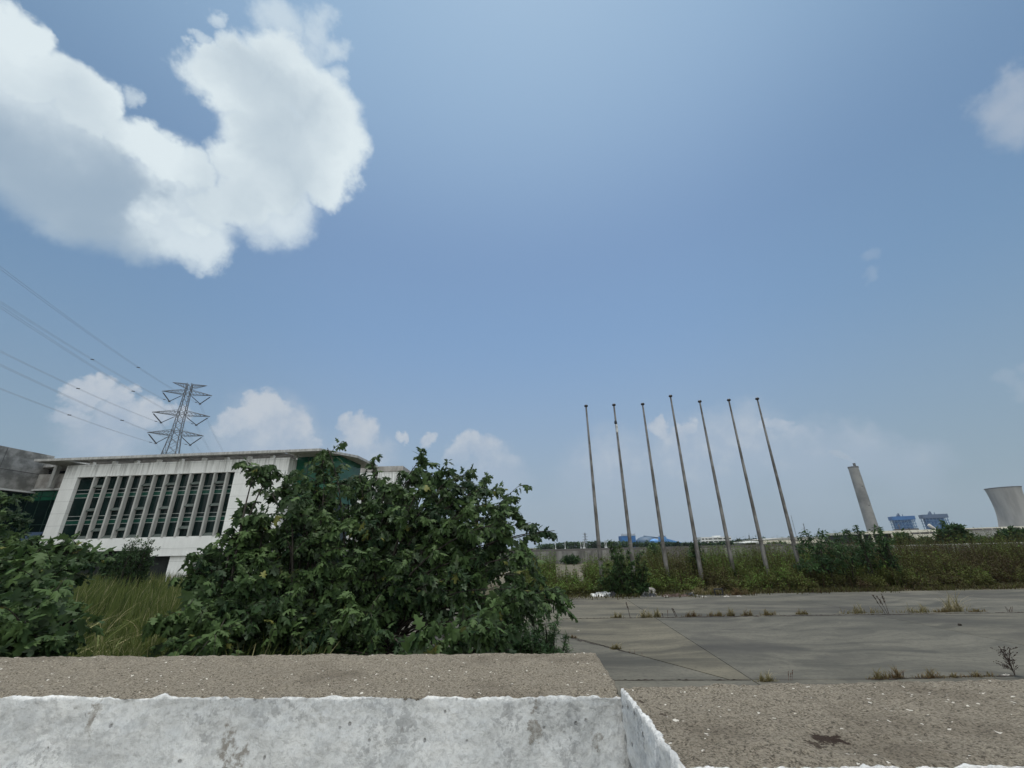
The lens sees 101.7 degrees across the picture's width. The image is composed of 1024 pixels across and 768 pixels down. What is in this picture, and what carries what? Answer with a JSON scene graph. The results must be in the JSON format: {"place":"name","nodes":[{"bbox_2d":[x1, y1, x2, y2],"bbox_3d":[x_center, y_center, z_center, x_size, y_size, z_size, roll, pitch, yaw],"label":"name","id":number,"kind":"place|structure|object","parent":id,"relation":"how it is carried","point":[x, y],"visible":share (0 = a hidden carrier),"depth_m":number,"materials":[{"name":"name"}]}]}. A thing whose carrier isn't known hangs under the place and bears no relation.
{"place":"outdoors","nodes":[
{"label":"outdoors","id":0,"kind":"place"},
{"bbox_2d":[67,589,347,656],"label":"reed meadow","id":1,"kind":"structure","parent":0,"point":[135,649],"depth_m":10.21,"materials":[{"name":"green plant"}]},
{"bbox_2d":[346,466,415,554],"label":"block","id":2,"kind":"structure","parent":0,"point":[391,472],"depth_m":75.56,"materials":[{"name":"white concrete"}]},
{"bbox_2d":[0,0,1023,548],"label":"sky","id":3,"kind":"structure","parent":0,"point":[455,230],"materials":[{"name":"blue"}]},
{"bbox_2d":[156,544,1023,596],"bbox_3d":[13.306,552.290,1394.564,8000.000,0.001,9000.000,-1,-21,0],"label":"ground","id":4,"kind":"structure","parent":0,"point":[487,591],"depth_m":26.98,"materials":[{"name":"soil"}]},
{"bbox_2d":[0,446,54,532],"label":"concrete wing","id":5,"kind":"structure","parent":4,"relation":"on","point":[21,471],"depth_m":56.24,"materials":[{"name":"grey concrete"}]},
{"bbox_2d":[97,549,123,586],"bbox_3d":[-34.847,16.535,36.811,5.108,3.690,2.825,-18,-27,35],"label":"tree","id":6,"kind":"object","parent":4,"relation":"on","point":[106,571],"visible":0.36,"depth_m":36.38,"materials":[{"name":"green plant"}]},
{"bbox_2d":[108,534,159,587],"bbox_3d":[-30.223,14.518,33.499,2.866,4.639,4.074,17,-28,-39],"label":"tree","id":7,"kind":"object","parent":4,"relation":"on","point":[136,564],"visible":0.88,"depth_m":33.00,"materials":[{"name":"green plant"}]},
{"bbox_2d":[147,382,211,453],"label":"transmission tower","id":8,"kind":"structure","parent":4,"relation":"on","point":[185,408],"depth_m":136.41,"materials":[{"name":"metal"}]},
{"bbox_2d":[1,388,158,448],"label":"power line","id":9,"kind":"object","parent":8,"relation":"hanging from","point":[77,417],"visible":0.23,"depth_m":90.52,"materials":[{"name":"metal"}]},
{"bbox_2d":[3,353,180,452],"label":"power line","id":10,"kind":"object","parent":8,"relation":"hanging from","point":[81,390],"visible":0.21,"depth_m":90.56,"materials":[{"name":"metal"}]},
{"bbox_2d":[1,364,190,445],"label":"power line","id":11,"kind":"object","parent":8,"relation":"hanging from","point":[86,405],"visible":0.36,"depth_m":77.05,"materials":[{"name":"metal"}]},
{"bbox_2d":[2,302,198,450],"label":"power line","id":12,"kind":"object","parent":8,"relation":"hanging from","point":[88,356],"visible":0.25,"depth_m":89.78,"materials":[{"name":"metal"}]},
{"bbox_2d":[1,306,208,447],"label":"power line","id":13,"kind":"object","parent":8,"relation":"hanging from","point":[95,367],"visible":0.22,"depth_m":77.35,"materials":[{"name":"metal"}]},
{"bbox_2d":[0,266,221,447],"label":"power line","id":14,"kind":"object","parent":8,"relation":"hanging from","point":[104,343],"visible":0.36,"depth_m":80.26,"materials":[{"name":"metal"}]},
{"bbox_2d":[15,448,377,582],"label":"office building","id":15,"kind":"structure","parent":4,"relation":"on","point":[177,508],"depth_m":54.35,"materials":[{"name":"white concrete"}]},
{"bbox_2d":[20,532,42,540],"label":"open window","id":16,"kind":"structure","parent":15,"relation":"in","point":[33,533],"depth_m":55.65,"materials":[{"name":"blue glass"}]},
{"bbox_2d":[60,473,234,539],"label":"window glass","id":17,"kind":"structure","parent":15,"relation":"in","point":[78,504],"depth_m":54.14,"materials":[{"name":"glass"}]},
{"bbox_2d":[60,564,361,639],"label":"reed meadow","id":18,"kind":"structure","parent":4,"relation":"on","point":[112,595],"depth_m":20.11,"materials":[{"name":"green plant"}]},
{"bbox_2d":[486,549,654,565],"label":"perimeter wall","id":19,"kind":"structure","parent":4,"relation":"on","point":[558,555],"depth_m":77.02,"materials":[{"name":"concrete"}]},
{"bbox_2d":[559,553,581,564],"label":"tree","id":20,"kind":"object","parent":4,"relation":"on","point":[568,560],"visible":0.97,"depth_m":73.58,"materials":[{"name":"green plant"}]},
{"bbox_2d":[584,405,603,587],"bbox_3d":[6.123,7.947,31.206,0.324,13.515,0.316,-1,-21,0],"label":"flagpole","id":21,"kind":"object","parent":4,"relation":"on","point":[596,515],"visible":0.93,"depth_m":30.77,"materials":[{"name":"metal"}]},
{"bbox_2d":[612,404,634,570],"bbox_3d":[8.372,7.879,31.211,0.324,13.545,0.316,-1,-21,0],"label":"flagpole","id":22,"kind":"object","parent":4,"relation":"on","point":[630,543],"visible":0.94,"depth_m":30.90,"materials":[{"name":"metal"}]},
{"bbox_2d":[535,540,716,549],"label":"tree belt","id":23,"kind":"object","parent":4,"relation":"on","point":[568,545],"visible":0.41,"depth_m":372.80,"materials":[{"name":"green plant"}]},
{"bbox_2d":[618,534,635,543],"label":"blue silo building","id":24,"kind":"structure","parent":4,"relation":"on","point":[622,538],"depth_m":561.96,"materials":[{"name":"blue metal"}]},
{"bbox_2d":[636,536,657,543],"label":"storage dome","id":25,"kind":"structure","parent":4,"relation":"on","point":[643,539],"depth_m":558.07,"materials":[{"name":"metal"}]},
{"bbox_2d":[646,543,660,560],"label":"tree","id":26,"kind":"object","parent":4,"relation":"on","point":[654,546],"visible":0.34,"depth_m":60.51,"materials":[{"name":"green plant"}]},
{"bbox_2d":[641,403,668,573],"bbox_3d":[10.691,7.819,31.213,0.324,13.555,0.316,-1,-21,0],"label":"flagpole","id":27,"kind":"object","parent":4,"relation":"on","point":[664,554],"visible":0.94,"depth_m":30.71,"materials":[{"name":"metal"}]},
{"bbox_2d":[669,395,702,582],"bbox_3d":[13.034,7.469,31.328,0.324,14.185,0.316,-1,-21,0],"label":"flagpole","id":28,"kind":"object","parent":4,"relation":"on","point":[697,553],"visible":0.98,"depth_m":30.69,"materials":[{"name":"metal"}]},
{"bbox_2d":[687,539,706,577],"bbox_3d":[13.824,13.331,31.358,1.524,3.311,2.272,-10,-23,20],"label":"tree","id":29,"kind":"object","parent":4,"relation":"on","point":[692,553],"visible":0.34,"depth_m":31.09,"materials":[{"name":"green plant"}]},
{"bbox_2d":[643,536,764,546],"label":"conifer belt","id":30,"kind":"object","parent":4,"relation":"on","point":[677,543],"visible":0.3,"depth_m":306.91,"materials":[{"name":"green plant"}]},
{"bbox_2d":[697,536,731,542],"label":"white office block","id":31,"kind":"structure","parent":4,"relation":"on","point":[709,539],"depth_m":420.24,"materials":[{"name":"white concrete"}]},
{"bbox_2d":[698,400,738,586],"bbox_3d":[15.319,7.656,31.233,0.324,13.665,0.316,-1,-21,0],"label":"flagpole","id":32,"kind":"object","parent":4,"relation":"on","point":[729,551],"visible":0.96,"depth_m":30.79,"materials":[{"name":"metal"}]},
{"bbox_2d":[734,541,756,544],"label":"white shed","id":33,"kind":"structure","parent":4,"relation":"on","point":[755,542],"depth_m":279.90,"materials":[{"name":"white"}]},
{"bbox_2d":[727,399,769,578],"bbox_3d":[17.677,7.571,31.244,0.324,13.725,0.316,-1,-21,0],"label":"flagpole","id":34,"kind":"object","parent":4,"relation":"on","point":[763,553],"visible":0.96,"depth_m":30.70,"materials":[{"name":"metal"}]},
{"bbox_2d":[532,543,977,593],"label":"reeds","id":35,"kind":"object","parent":4,"relation":"on","point":[735,558],"visible":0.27,"depth_m":28.34,"materials":[{"name":"green plant"}]},
{"bbox_2d":[521,526,1023,594],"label":"weeds","id":36,"kind":"object","parent":4,"relation":"on","point":[576,585],"visible":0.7,"depth_m":28.55,"materials":[{"name":"green plant"}]},
{"bbox_2d":[721,535,828,543],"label":"tree belt","id":37,"kind":"object","parent":4,"relation":"on","point":[723,541],"depth_m":390.04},
{"bbox_2d":[766,540,786,543],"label":"tree","id":38,"kind":"object","parent":4,"relation":"on","point":[777,543],"visible":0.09,"depth_m":185.85,"materials":[{"name":"green plant"}]},
{"bbox_2d":[755,397,802,569],"bbox_3d":[19.986,7.492,31.253,0.324,13.775,0.316,-1,-21,0],"label":"flagpole","id":39,"kind":"object","parent":4,"relation":"on","point":[793,543],"visible":0.91,"depth_m":30.86,"materials":[{"name":"metal"}]},
{"bbox_2d":[742,537,824,543],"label":"cream shed","id":40,"kind":"structure","parent":4,"relation":"on","point":[770,540],"depth_m":279.46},
{"bbox_2d":[791,524,904,587],"bbox_3d":[22.105,11.533,28.108,7.928,3.892,3.543,2,-22,-8],"label":"broadleaf shrub","id":41,"kind":"object","parent":4,"relation":"on","point":[864,547],"visible":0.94,"depth_m":28.00,"materials":[{"name":"green plant"}]},
{"bbox_2d":[847,463,878,530],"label":"chimney","id":42,"kind":"object","parent":4,"relation":"on","point":[868,514],"visible":0.84,"depth_m":956.20,"materials":[{"name":"concrete"}]},
{"bbox_2d":[888,513,917,530],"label":"boiler house","id":43,"kind":"structure","parent":4,"relation":"on","point":[904,522],"depth_m":936.37,"materials":[{"name":"blue metal"}]},
{"bbox_2d":[891,528,920,544],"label":"tree","id":44,"kind":"object","parent":4,"relation":"on","point":[898,535],"visible":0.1,"depth_m":73.55,"materials":[{"name":"green plant"}]},
{"bbox_2d":[894,524,918,530],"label":"turbine hall","id":45,"kind":"structure","parent":4,"relation":"on","point":[906,529],"depth_m":907.21,"materials":[{"name":"beige concrete"}]},
{"bbox_2d":[916,535,931,543],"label":"tree","id":46,"kind":"object","parent":4,"relation":"on","point":[923,538],"visible":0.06,"depth_m":77.49,"materials":[{"name":"green plant"}]},
{"bbox_2d":[825,526,1023,543],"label":"factory hall","id":47,"kind":"structure","parent":4,"relation":"on","point":[991,530],"depth_m":327.80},
{"bbox_2d":[918,511,949,529],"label":"boiler house","id":48,"kind":"structure","parent":4,"relation":"on","point":[931,519],"depth_m":937.68,"materials":[{"name":"blue metal"}]},
{"bbox_2d":[928,519,980,543],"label":"round tree","id":49,"kind":"object","parent":4,"relation":"on","point":[960,527],"visible":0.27,"depth_m":66.23,"materials":[{"name":"green plant"}]},
{"bbox_2d":[974,534,990,542],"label":"tree","id":50,"kind":"object","parent":4,"relation":"on","point":[981,539],"visible":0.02,"depth_m":81.80,"materials":[{"name":"green plant"}]},
{"bbox_2d":[984,486,1023,526],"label":"cooling tower","id":51,"kind":"structure","parent":4,"relation":"on","point":[1007,502],"depth_m":941.00,"materials":[{"name":"concrete"}]},
{"bbox_2d":[992,525,1023,542],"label":"round tree","id":52,"kind":"object","parent":4,"relation":"on","point":[1004,531],"visible":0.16,"depth_m":66.85,"materials":[{"name":"green plant"}]},
{"bbox_2d":[488,562,773,584],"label":"concrete road","id":53,"kind":"structure","parent":0,"point":[570,567],"depth_m":55.04,"materials":[{"name":"grey concrete"}]},
{"bbox_2d":[511,543,842,557],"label":"embankment","id":54,"kind":"structure","parent":0,"point":[668,549],"depth_m":103.80,"materials":[{"name":"soil"}]},
{"bbox_2d":[394,589,1023,767],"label":"concrete yard","id":55,"kind":"structure","parent":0,"point":[828,647],"depth_m":13.34,"materials":[{"name":"grey concrete"}]},
{"bbox_2d":[0,491,38,556],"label":"leafy tree","id":56,"kind":"object","parent":55,"relation":"on","point":[8,537],"visible":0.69,"depth_m":12.63,"materials":[{"name":"green plant"}]},
{"bbox_2d":[0,531,116,657],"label":"broadleaf shrub","id":57,"kind":"object","parent":55,"relation":"on","point":[38,618],"visible":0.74,"depth_m":6.18,"materials":[{"name":"green plant"}]},
{"bbox_2d":[140,438,577,657],"bbox_3d":[-3.738,4.695,11.574,10.471,6.486,8.878,8,-23,-22],"label":"broadleaf shrub","id":58,"kind":"object","parent":55,"relation":"on","point":[432,568],"visible":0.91,"depth_m":9.68,"materials":[{"name":"green plant"}]},
{"bbox_2d":[396,598,521,654],"bbox_3d":[-0.915,4.794,7.058,2.268,2.013,1.756,-9,-23,19],"label":"broadleaf sapling","id":59,"kind":"object","parent":55,"relation":"on","point":[485,624],"visible":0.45,"depth_m":6.89,"materials":[{"name":"green plant"}]},
{"bbox_2d":[494,610,579,653],"bbox_3d":[0.256,5.758,8.976,2.409,1.763,2.057,-1,-21,0],"label":"feathery bush","id":60,"kind":"object","parent":55,"relation":"on","point":[538,644],"visible":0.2,"depth_m":8.83,"materials":[{"name":"green plant"}]},
{"bbox_2d":[591,591,618,596],"bbox_3d":[5.743,12.938,25.799,1.871,0.284,0.878,-1,-21,0],"label":"plastic sheet","id":61,"kind":"object","parent":55,"relation":"on","point":[602,593],"visible":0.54,"depth_m":25.57,"materials":[{"name":"white plastic"}]},
{"bbox_2d":[611,643,621,649],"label":"grass tuft","id":62,"kind":"object","parent":55,"relation":"on","point":[615,647],"visible":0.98,"depth_m":12.38,"materials":[{"name":"plant"}]},
{"bbox_2d":[611,612,623,617],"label":"grass tuft","id":63,"kind":"object","parent":55,"relation":"on","point":[616,616],"visible":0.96,"depth_m":17.80,"materials":[{"name":"plant"}]},
{"bbox_2d":[593,539,651,596],"bbox_3d":[6.965,11.718,26.515,3.566,3.472,2.314,-9,-23,19],"label":"green bush","id":64,"kind":"object","parent":55,"relation":"on","point":[618,580],"visible":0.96,"depth_m":26.08,"materials":[{"name":"green plant"}]},
{"bbox_2d":[636,608,653,617],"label":"grass tuft","id":65,"kind":"object","parent":55,"relation":"on","point":[642,614],"visible":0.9,"depth_m":17.65,"materials":[{"name":"green plant"}]},
{"bbox_2d":[641,592,655,596],"bbox_3d":[8.160,12.579,24.997,0.891,0.258,0.534,-1,-21,0],"label":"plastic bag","id":66,"kind":"object","parent":55,"relation":"on","point":[649,594],"visible":0.91,"depth_m":24.83,"materials":[{"name":"grey plastic"}]},
{"bbox_2d":[653,607,663,617],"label":"grass tuft","id":67,"kind":"object","parent":55,"relation":"on","point":[657,614],"visible":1,"depth_m":17.73,"materials":[{"name":"green plant"}]},
{"bbox_2d":[663,593,689,596],"bbox_3d":[9.694,12.455,24.665,1.686,0.175,0.527,-1,-21,0],"label":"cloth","id":68,"kind":"object","parent":55,"relation":"on","point":[676,595],"visible":0.84,"depth_m":24.52,"materials":[{"name":"grey fabric"}]},
{"bbox_2d":[681,609,698,616],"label":"grass tuft","id":69,"kind":"object","parent":55,"relation":"on","point":[689,615],"visible":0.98,"depth_m":17.64,"materials":[{"name":"plant"}]},
{"bbox_2d":[693,583,729,594],"bbox_3d":[11.773,12.407,25.374,4.044,0.731,1.457,-6,-22,12],"label":"grass tuft","id":70,"kind":"object","parent":55,"relation":"on","point":[708,591],"visible":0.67,"depth_m":25.15,"materials":[{"name":"plant"}]},
{"bbox_2d":[707,611,728,615],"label":"grass tuft","id":71,"kind":"object","parent":55,"relation":"on","point":[717,614],"visible":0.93,"depth_m":17.61,"materials":[{"name":"plant"}]},
{"bbox_2d":[713,588,723,594],"bbox_3d":[12.239,12.312,24.709,0.520,0.360,0.060,-1,-21,0],"label":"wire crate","id":72,"kind":"object","parent":55,"relation":"on","point":[718,589],"visible":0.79,"depth_m":24.73,"materials":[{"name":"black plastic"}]},
{"bbox_2d":[727,608,734,615],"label":"grass tuft","id":73,"kind":"object","parent":55,"relation":"on","point":[731,612],"visible":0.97,"depth_m":17.53,"materials":[{"name":"plant"}]},
{"bbox_2d":[725,587,754,594],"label":"grass tuft","id":74,"kind":"object","parent":55,"relation":"on","point":[736,592],"visible":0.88,"depth_m":24.56,"materials":[{"name":"brown plant"}]},
{"bbox_2d":[740,608,752,615],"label":"grass tuft","id":75,"kind":"object","parent":55,"relation":"on","point":[745,613],"visible":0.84,"depth_m":17.49,"materials":[{"name":"plant"}]},
{"bbox_2d":[753,671,778,681],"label":"grass tuft","id":76,"kind":"object","parent":55,"relation":"on","point":[767,678],"visible":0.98,"depth_m":9.20,"materials":[{"name":"plant"}]},
{"bbox_2d":[757,607,779,615],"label":"grass tuft","id":77,"kind":"object","parent":55,"relation":"on","point":[765,613],"visible":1,"depth_m":17.49,"materials":[{"name":"plant"}]},
{"bbox_2d":[544,581,1023,599],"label":"dry litter","id":78,"kind":"object","parent":55,"relation":"on","point":[1007,585],"visible":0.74,"depth_m":25.04,"materials":[{"name":"brown plant"}]},
{"bbox_2d":[796,609,807,614],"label":"grass tuft","id":79,"kind":"object","parent":55,"relation":"on","point":[802,612],"visible":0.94,"depth_m":17.49,"materials":[{"name":"plant"}]},
{"bbox_2d":[839,603,892,613],"bbox_3d":[14.791,9.380,17.544,2.358,0.489,0.692,-1,-21,0],"label":"grass tuft","id":80,"kind":"object","parent":55,"relation":"on","point":[861,611],"visible":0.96,"depth_m":17.44,"materials":[{"name":"plant"}]},
{"bbox_2d":[866,667,890,679],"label":"grass tuft","id":81,"kind":"object","parent":55,"relation":"on","point":[877,676],"visible":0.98,"depth_m":9.15,"materials":[{"name":"plant"}]},
{"bbox_2d":[872,594,888,613],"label":"dry weed","id":82,"kind":"object","parent":55,"relation":"on","point":[881,603],"visible":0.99,"depth_m":17.29,"materials":[{"name":"brown plant"}]},
{"bbox_2d":[886,666,906,678],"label":"grass tuft","id":83,"kind":"object","parent":55,"relation":"on","point":[897,674],"visible":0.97,"depth_m":9.20,"materials":[{"name":"plant"}]},
{"bbox_2d":[895,602,934,612],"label":"grass tuft","id":84,"kind":"object","parent":55,"relation":"on","point":[922,610],"visible":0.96,"depth_m":17.31,"materials":[{"name":"plant"}]},
{"bbox_2d":[911,667,944,678],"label":"grass tuft","id":85,"kind":"object","parent":55,"relation":"on","point":[930,675],"visible":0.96,"depth_m":9.16,"materials":[{"name":"plant"}]},
{"bbox_2d":[928,606,953,612],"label":"grass tuft","id":86,"kind":"object","parent":55,"relation":"on","point":[943,610],"visible":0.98,"depth_m":17.21,"materials":[{"name":"green plant"}]},
{"bbox_2d":[937,671,963,677],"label":"grass tuft","id":87,"kind":"object","parent":55,"relation":"on","point":[952,675],"visible":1,"depth_m":9.15,"materials":[{"name":"green plant"}]},
{"bbox_2d":[939,587,977,611],"bbox_3d":[18.517,8.944,17.375,1.781,1.008,1.210,-19,-28,38],"label":"grass tuft","id":88,"kind":"object","parent":55,"relation":"on","point":[950,607],"visible":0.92,"depth_m":17.36,"materials":[{"name":"brown plant"}]},
{"bbox_2d":[967,608,985,611],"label":"grass tuft","id":89,"kind":"object","parent":55,"relation":"on","point":[974,610],"visible":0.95,"depth_m":17.12,"materials":[{"name":"green plant"}]},
{"bbox_2d":[960,670,997,677],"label":"grass tuft","id":90,"kind":"object","parent":55,"relation":"on","point":[977,675],"visible":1,"depth_m":9.15,"materials":[{"name":"green plant"}]},
{"bbox_2d":[990,646,1017,674],"bbox_3d":[11.021,6.146,9.240,0.382,0.608,0.401,-1,-21,0],"label":"branching weed","id":91,"kind":"object","parent":55,"relation":"on","point":[1004,657],"visible":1,"depth_m":9.28,"materials":[{"name":"brown plant"}]},
{"bbox_2d":[700,545,858,560],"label":"perimeter wall","id":92,"kind":"structure","parent":0,"point":[707,550],"depth_m":68.28,"materials":[{"name":"concrete"}]},
{"bbox_2d":[563,612,1023,679],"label":"joint dirt","id":93,"kind":"structure","parent":0,"point":[801,615],"depth_m":16.86,"materials":[{"name":"brown soil"}]},
{"bbox_2d":[890,542,1022,554],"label":"perimeter wall","id":94,"kind":"structure","parent":0,"point":[958,547],"depth_m":46.26,"materials":[{"name":"concrete"}]},
{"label":"pavement","id":95,"kind":"structure","parent":0,"visible":0},
{"bbox_2d":[0,652,630,767],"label":"parapet wall","id":96,"kind":"structure","parent":95,"relation":"on","point":[509,710],"depth_m":1.19,"materials":[{"name":"grey concrete"}]},
{"bbox_2d":[620,678,1023,767],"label":"parapet wall","id":97,"kind":"structure","parent":95,"relation":"on","point":[943,724],"depth_m":0.86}
]}

